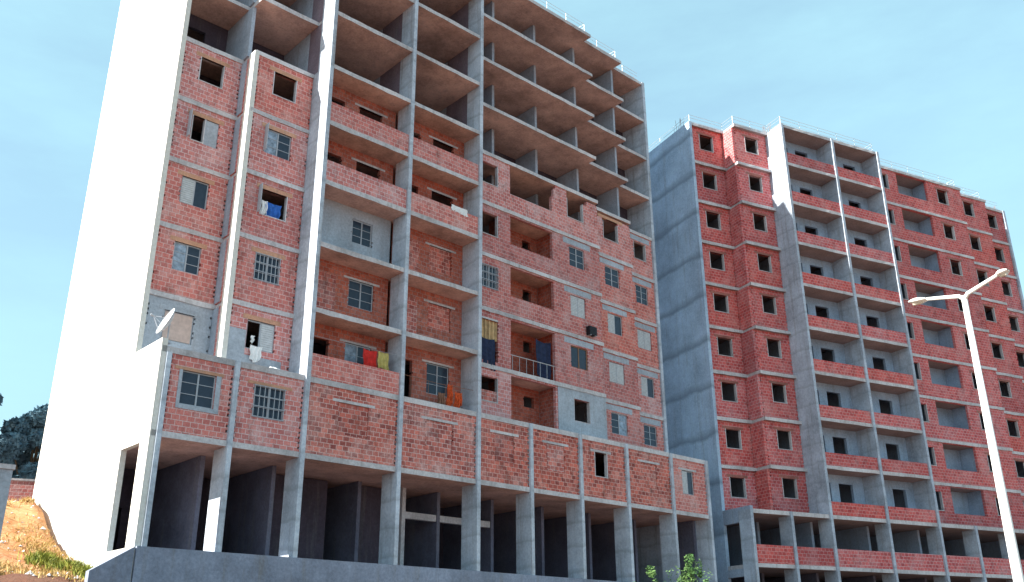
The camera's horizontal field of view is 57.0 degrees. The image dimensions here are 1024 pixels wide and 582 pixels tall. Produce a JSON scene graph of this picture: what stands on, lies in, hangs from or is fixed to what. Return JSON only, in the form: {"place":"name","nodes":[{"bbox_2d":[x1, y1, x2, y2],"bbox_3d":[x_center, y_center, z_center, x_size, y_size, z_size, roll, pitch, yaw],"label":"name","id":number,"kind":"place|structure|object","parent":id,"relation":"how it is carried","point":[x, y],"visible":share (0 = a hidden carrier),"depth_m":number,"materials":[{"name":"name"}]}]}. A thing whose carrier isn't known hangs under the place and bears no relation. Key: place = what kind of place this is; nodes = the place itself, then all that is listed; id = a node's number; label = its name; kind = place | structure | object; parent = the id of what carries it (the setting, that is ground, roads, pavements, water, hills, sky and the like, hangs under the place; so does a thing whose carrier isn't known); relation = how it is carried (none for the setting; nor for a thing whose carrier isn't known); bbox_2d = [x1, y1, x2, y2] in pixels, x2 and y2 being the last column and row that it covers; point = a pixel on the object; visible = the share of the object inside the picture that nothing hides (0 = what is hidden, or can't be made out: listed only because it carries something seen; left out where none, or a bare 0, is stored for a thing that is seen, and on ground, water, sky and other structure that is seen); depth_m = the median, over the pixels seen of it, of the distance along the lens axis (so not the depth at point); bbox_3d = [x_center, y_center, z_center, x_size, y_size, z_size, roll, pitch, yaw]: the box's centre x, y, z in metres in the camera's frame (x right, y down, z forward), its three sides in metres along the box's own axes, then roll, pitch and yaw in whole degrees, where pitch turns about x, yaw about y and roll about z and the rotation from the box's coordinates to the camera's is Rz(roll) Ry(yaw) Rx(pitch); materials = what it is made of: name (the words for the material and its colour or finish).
{"place":"outdoors","nodes":[
{"label":"outdoors","id":0,"kind":"place"},
{"bbox_2d":[0,495,84,581],"bbox_3d":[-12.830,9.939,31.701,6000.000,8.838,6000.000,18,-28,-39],"label":"ground","id":1,"kind":"structure","parent":0,"point":[24,509],"depth_m":36.92,"materials":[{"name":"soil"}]},
{"bbox_2d":[0,463,15,536],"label":"concrete outbuilding","id":2,"kind":"structure","parent":1,"relation":"on","point":[6,471],"depth_m":23.66,"materials":[{"name":"paint"}]},
{"bbox_2d":[0,393,15,475],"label":"tree","id":3,"kind":"object","parent":1,"relation":"on","point":[4,444],"visible":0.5,"depth_m":62.08,"materials":[{"name":"green plant"}]},
{"bbox_2d":[8,478,35,500],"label":"brick wall","id":4,"kind":"structure","parent":1,"relation":"on","point":[20,487],"depth_m":54.91,"materials":[{"name":"brick"}]},
{"bbox_2d":[0,404,48,478],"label":"tree","id":5,"kind":"object","parent":1,"relation":"on","point":[24,433],"visible":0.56,"depth_m":63.90,"materials":[{"name":"green plant"}]},
{"bbox_2d":[0,500,79,579],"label":"scattered stones","id":6,"kind":"object","parent":1,"relation":"on","point":[49,574],"visible":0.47,"depth_m":33.97,"materials":[{"name":"stone"}]},
{"bbox_2d":[17,548,95,579],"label":"green weeds","id":7,"kind":"object","parent":1,"relation":"on","point":[40,559],"visible":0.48,"depth_m":33.88,"materials":[{"name":"green plant"}]},
{"bbox_2d":[84,547,134,581],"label":"wing wall","id":8,"kind":"structure","parent":1,"relation":"on","point":[117,568],"depth_m":31.43,"materials":[{"name":"concrete"}]},
{"bbox_2d":[32,0,717,581],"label":"apartment block","id":9,"kind":"structure","parent":1,"relation":"on","point":[364,144],"depth_m":44.24,"materials":[{"name":"brick"}]},
{"bbox_2d":[150,308,174,344],"bbox_3d":[-13.158,1.286,35.680,0.876,1.398,0.929,0,-21,0],"label":"satellite dish","id":10,"kind":"object","parent":9,"relation":"on","point":[166,321],"visible":0.98,"depth_m":35.66,"materials":[{"name":"white paint"}]},
{"bbox_2d":[161,310,193,344],"bbox_3d":[-13.574,1.492,38.236,1.263,1.250,0.080,18,-28,-39],"label":"window","id":11,"kind":"structure","parent":9,"relation":"in","point":[180,331],"depth_m":38.28,"materials":[{"name":"white paint"}]},
{"bbox_2d":[171,242,200,274],"bbox_3d":[-13.601,-1.336,39.349,1.172,1.250,0.065,18,-28,-39],"label":"window","id":12,"kind":"structure","parent":9,"relation":"in","point":[186,258],"depth_m":39.36,"materials":[{"name":"glass"}]},
{"bbox_2d":[179,176,208,209],"bbox_3d":[-13.645,-4.178,40.429,1.213,1.250,0.080,18,-28,-39],"label":"window","id":13,"kind":"structure","parent":9,"relation":"in","point":[192,192],"depth_m":40.42,"materials":[{"name":"white paint"}]},
{"bbox_2d":[179,370,215,408],"bbox_3d":[-11.818,3.717,35.380,1.350,1.300,0.065,18,-28,-39],"label":"window","id":14,"kind":"structure","parent":9,"relation":"in","point":[197,389],"depth_m":35.40,"materials":[{"name":"grey glass"}]},
{"bbox_2d":[249,344,262,362],"bbox_3d":[-10.550,2.592,38.783,0.578,0.731,0.137,18,-28,-39],"label":"hanging cloth","id":15,"kind":"object","parent":9,"relation":"hanging from","point":[255,354],"visible":1,"depth_m":38.78,"materials":[{"name":"white fabric"}]},
{"bbox_2d":[245,319,274,352],"bbox_3d":[-10.529,1.911,39.347,1.284,1.250,0.080,18,-28,-39],"label":"window","id":16,"kind":"structure","parent":9,"relation":"in","point":[265,338],"depth_m":39.50,"materials":[{"name":"white paint"}]},
{"bbox_2d":[260,200,267,214],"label":"hanging cloth","id":17,"kind":"object","parent":9,"relation":"hanging from","point":[264,208],"visible":1,"depth_m":41.23,"materials":[{"name":"white fabric"}]},
{"bbox_2d":[253,252,281,285],"bbox_3d":[-10.509,-0.932,40.426,1.251,1.250,0.182,18,-28,-39],"label":"window","id":18,"kind":"structure","parent":9,"relation":"in","point":[266,267],"depth_m":40.46,"materials":[{"name":"white paint"}]},
{"bbox_2d":[251,384,286,421],"bbox_3d":[-9.601,4.420,37.201,1.410,1.300,0.182,18,-28,-39],"label":"window","id":19,"kind":"structure","parent":9,"relation":"in","point":[268,402],"depth_m":37.23,"materials":[{"name":"grey glass"}]},
{"bbox_2d":[265,202,281,220],"bbox_3d":[-10.509,-3.465,41.473,0.774,0.849,0.137,18,-28,-39],"label":"hanging cloth","id":20,"kind":"object","parent":9,"relation":"hanging from","point":[273,210],"visible":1,"depth_m":41.51,"materials":[{"name":"blue fabric"}]},
{"bbox_2d":[263,130,290,160],"bbox_3d":[-10.619,-6.586,42.659,1.286,1.250,0.065,18,-28,-39],"label":"window","id":21,"kind":"structure","parent":9,"relation":"in","point":[278,145],"depth_m":42.71,"materials":[{"name":"grey glass"}]},
{"bbox_2d":[316,271,335,311],"bbox_3d":[-8.297,0.208,41.787,1.050,2.200,0.018,18,-28,-39],"label":"door","id":22,"kind":"structure","parent":9,"relation":"in","point":[326,288],"depth_m":41.90,"materials":[{"name":"brick"}]},
{"bbox_2d":[321,209,339,245],"bbox_3d":[-8.314,-2.621,42.899,1.050,2.200,0.018,18,-28,-39],"label":"door","id":23,"kind":"structure","parent":9,"relation":"in","point":[331,220],"depth_m":43.04,"materials":[{"name":"paint"}]},
{"bbox_2d":[344,343,369,363],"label":"window","id":24,"kind":"structure","parent":9,"relation":"in","point":[353,353],"depth_m":42.13,"materials":[{"name":"grey glass"}]},
{"bbox_2d":[347,279,372,311],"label":"window","id":25,"kind":"structure","parent":9,"relation":"in","point":[360,295],"depth_m":43.26,"materials":[{"name":"glass"}]},
{"bbox_2d":[351,219,371,247],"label":"window","id":26,"kind":"structure","parent":9,"relation":"in","point":[361,232],"depth_m":44.32,"materials":[{"name":"grey glass"}]},
{"bbox_2d":[406,297,416,333],"bbox_3d":[-4.941,1.314,44.653,1.050,2.200,0.018,18,-28,-39],"label":"door","id":27,"kind":"structure","parent":9,"relation":"in","point":[411,303],"depth_m":44.88,"materials":[{"name":"brick"}]},
{"bbox_2d":[409,239,418,271],"bbox_3d":[-4.958,-1.515,45.765,1.050,2.200,0.018,18,-28,-39],"label":"door","id":28,"kind":"structure","parent":9,"relation":"in","point":[414,245],"depth_m":46.01,"materials":[{"name":"brick"}]},
{"bbox_2d":[426,363,447,396],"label":"window","id":29,"kind":"structure","parent":9,"relation":"in","point":[435,373],"depth_m":44.98,"materials":[{"name":"glass"}]},
{"bbox_2d":[407,375,469,398],"bbox_3d":[-3.416,4.721,43.409,4.261,1.111,0.022,18,-28,-39],"label":"balcony rail","id":30,"kind":"object","parent":9,"relation":"on","point":[433,382],"visible":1,"depth_m":43.27,"materials":[{"name":"brown metal"}]},
{"bbox_2d":[437,392,444,403],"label":"hanging cloth","id":31,"kind":"object","parent":30,"relation":"hanging from","point":[441,398],"visible":1,"depth_m":43.46,"materials":[{"name":"brown fabric"}]},
{"bbox_2d":[453,392,461,407],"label":"hanging cloth","id":32,"kind":"object","parent":30,"relation":"hanging from","point":[458,400],"visible":0.98,"depth_m":44.14,"materials":[{"name":"orange fabric"}]},
{"bbox_2d":[446,384,452,405],"bbox_3d":[-2.890,4.905,43.832,0.334,1.227,0.241,18,-28,-39],"label":"hanging cloth","id":33,"kind":"object","parent":9,"relation":"hanging from","point":[449,401],"visible":0.99,"depth_m":43.83,"materials":[{"name":"orange fabric"}]},
{"bbox_2d":[451,204,467,216],"bbox_3d":[-2.630,-4.029,47.303,1.083,0.401,0.060,18,-28,-39],"label":"hanging cloth","id":34,"kind":"object","parent":9,"relation":"hanging from","point":[461,211],"visible":1,"depth_m":47.33,"materials":[{"name":"white fabric"}]},
{"bbox_2d":[482,337,495,370],"bbox_3d":[-1.248,3.163,47.751,1.087,1.715,0.086,18,-28,-39],"label":"hanging cloth","id":35,"kind":"object","parent":9,"relation":"hanging from","point":[488,351],"visible":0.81,"depth_m":47.84,"materials":[{"name":"blue fabric"}]},
{"bbox_2d":[482,263,498,290],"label":"window","id":36,"kind":"structure","parent":9,"relation":"in","point":[489,275],"depth_m":49.50,"materials":[{"name":"glass"}]},
{"bbox_2d":[535,338,550,379],"bbox_3d":[1.685,3.840,50.809,1.164,2.472,0.137,18,-28,-39],"label":"hanging cloth","id":37,"kind":"object","parent":9,"relation":"hanging from","point":[543,352],"visible":0.98,"depth_m":50.88,"materials":[{"name":"blue fabric"}]},
{"bbox_2d":[568,246,583,269],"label":"window","id":38,"kind":"structure","parent":9,"relation":"in","point":[575,255],"depth_m":54.86,"materials":[{"name":"glass"}]},
{"bbox_2d":[570,295,584,318],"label":"window","id":39,"kind":"structure","parent":9,"relation":"in","point":[577,304],"depth_m":53.68,"materials":[{"name":"white paint"}]},
{"bbox_2d":[571,346,586,370],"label":"window","id":40,"kind":"structure","parent":9,"relation":"in","point":[578,355],"depth_m":52.59,"materials":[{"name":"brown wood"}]},
{"bbox_2d":[586,325,596,337],"bbox_3d":[4.530,2.312,53.609,0.600,0.550,0.292,18,-28,-39],"label":"air conditioner","id":41,"kind":"object","parent":9,"relation":"attached to","point":[591,331],"visible":1,"depth_m":53.48,"materials":[{"name":"black plastic"}]},
{"bbox_2d":[605,266,618,288],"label":"window","id":42,"kind":"structure","parent":9,"relation":"in","point":[611,275],"depth_m":57.62,"materials":[{"name":"grey glass"}]},
{"bbox_2d":[607,313,621,335],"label":"window","id":43,"kind":"structure","parent":9,"relation":"in","point":[614,322],"depth_m":56.52,"materials":[{"name":"white paint"}]},
{"bbox_2d":[609,361,623,384],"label":"window","id":44,"kind":"structure","parent":9,"relation":"in","point":[616,370],"depth_m":55.35,"materials":[{"name":"white paint"}]},
{"bbox_2d":[611,412,626,435],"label":"window","id":45,"kind":"structure","parent":9,"relation":"in","point":[619,422],"depth_m":54.30,"materials":[{"name":"glass"}]},
{"bbox_2d":[635,285,647,305],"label":"window","id":46,"kind":"structure","parent":9,"relation":"in","point":[641,292],"depth_m":60.46,"materials":[{"name":"grey glass"}]},
{"bbox_2d":[637,329,650,350],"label":"window","id":47,"kind":"structure","parent":9,"relation":"in","point":[644,342],"depth_m":59.27,"materials":[{"name":"white paint"}]},
{"bbox_2d":[640,376,653,397],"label":"window","id":48,"kind":"structure","parent":9,"relation":"in","point":[647,390],"depth_m":58.22,"materials":[{"name":"white paint"}]},
{"bbox_2d":[644,425,656,446],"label":"window","id":49,"kind":"structure","parent":9,"relation":"in","point":[649,431],"depth_m":57.13,"materials":[{"name":"glass"}]},
{"bbox_2d":[681,470,693,494],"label":"window","id":50,"kind":"structure","parent":9,"relation":"in","point":[687,481],"depth_m":53.99,"materials":[{"name":"white paint"}]},
{"label":"clothes line","id":51,"kind":"object","parent":9,"relation":"attached to","visible":0},
{"bbox_2d":[363,348,376,366],"bbox_3d":[-6.249,3.098,41.330,0.744,1.116,0.138,18,-28,-39],"label":"hanging cloth","id":52,"kind":"object","parent":51,"relation":"hanging from","point":[369,358],"visible":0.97,"depth_m":41.39,"materials":[{"name":"red fabric"}]},
{"bbox_2d":[377,351,388,369],"bbox_3d":[-5.714,3.144,41.840,0.616,0.914,0.138,18,-28,-39],"label":"hanging cloth","id":53,"kind":"object","parent":51,"relation":"hanging from","point":[383,359],"visible":1,"depth_m":41.85,"materials":[{"name":"yellow fabric"}]},
{"bbox_2d":[633,553,710,581],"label":"shrub","id":54,"kind":"object","parent":1,"relation":"on","point":[690,573],"visible":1,"depth_m":13.22,"materials":[{"name":"green plant"}]},
{"bbox_2d":[648,115,1023,581],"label":"apartment block","id":55,"kind":"structure","parent":1,"relation":"on","point":[824,416],"depth_m":64.29,"materials":[{"name":"brick"}]},
{"bbox_2d":[908,269,1023,581],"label":"street lamp","id":56,"kind":"object","parent":1,"relation":"on","point":[1013,552],"visible":1,"depth_m":17.97,"materials":[{"name":"white metal"}]},
{"bbox_2d":[0,0,1023,462],"label":"sky","id":57,"kind":"structure","parent":0,"point":[936,87],"materials":[{"name":"blue"}]}
]}

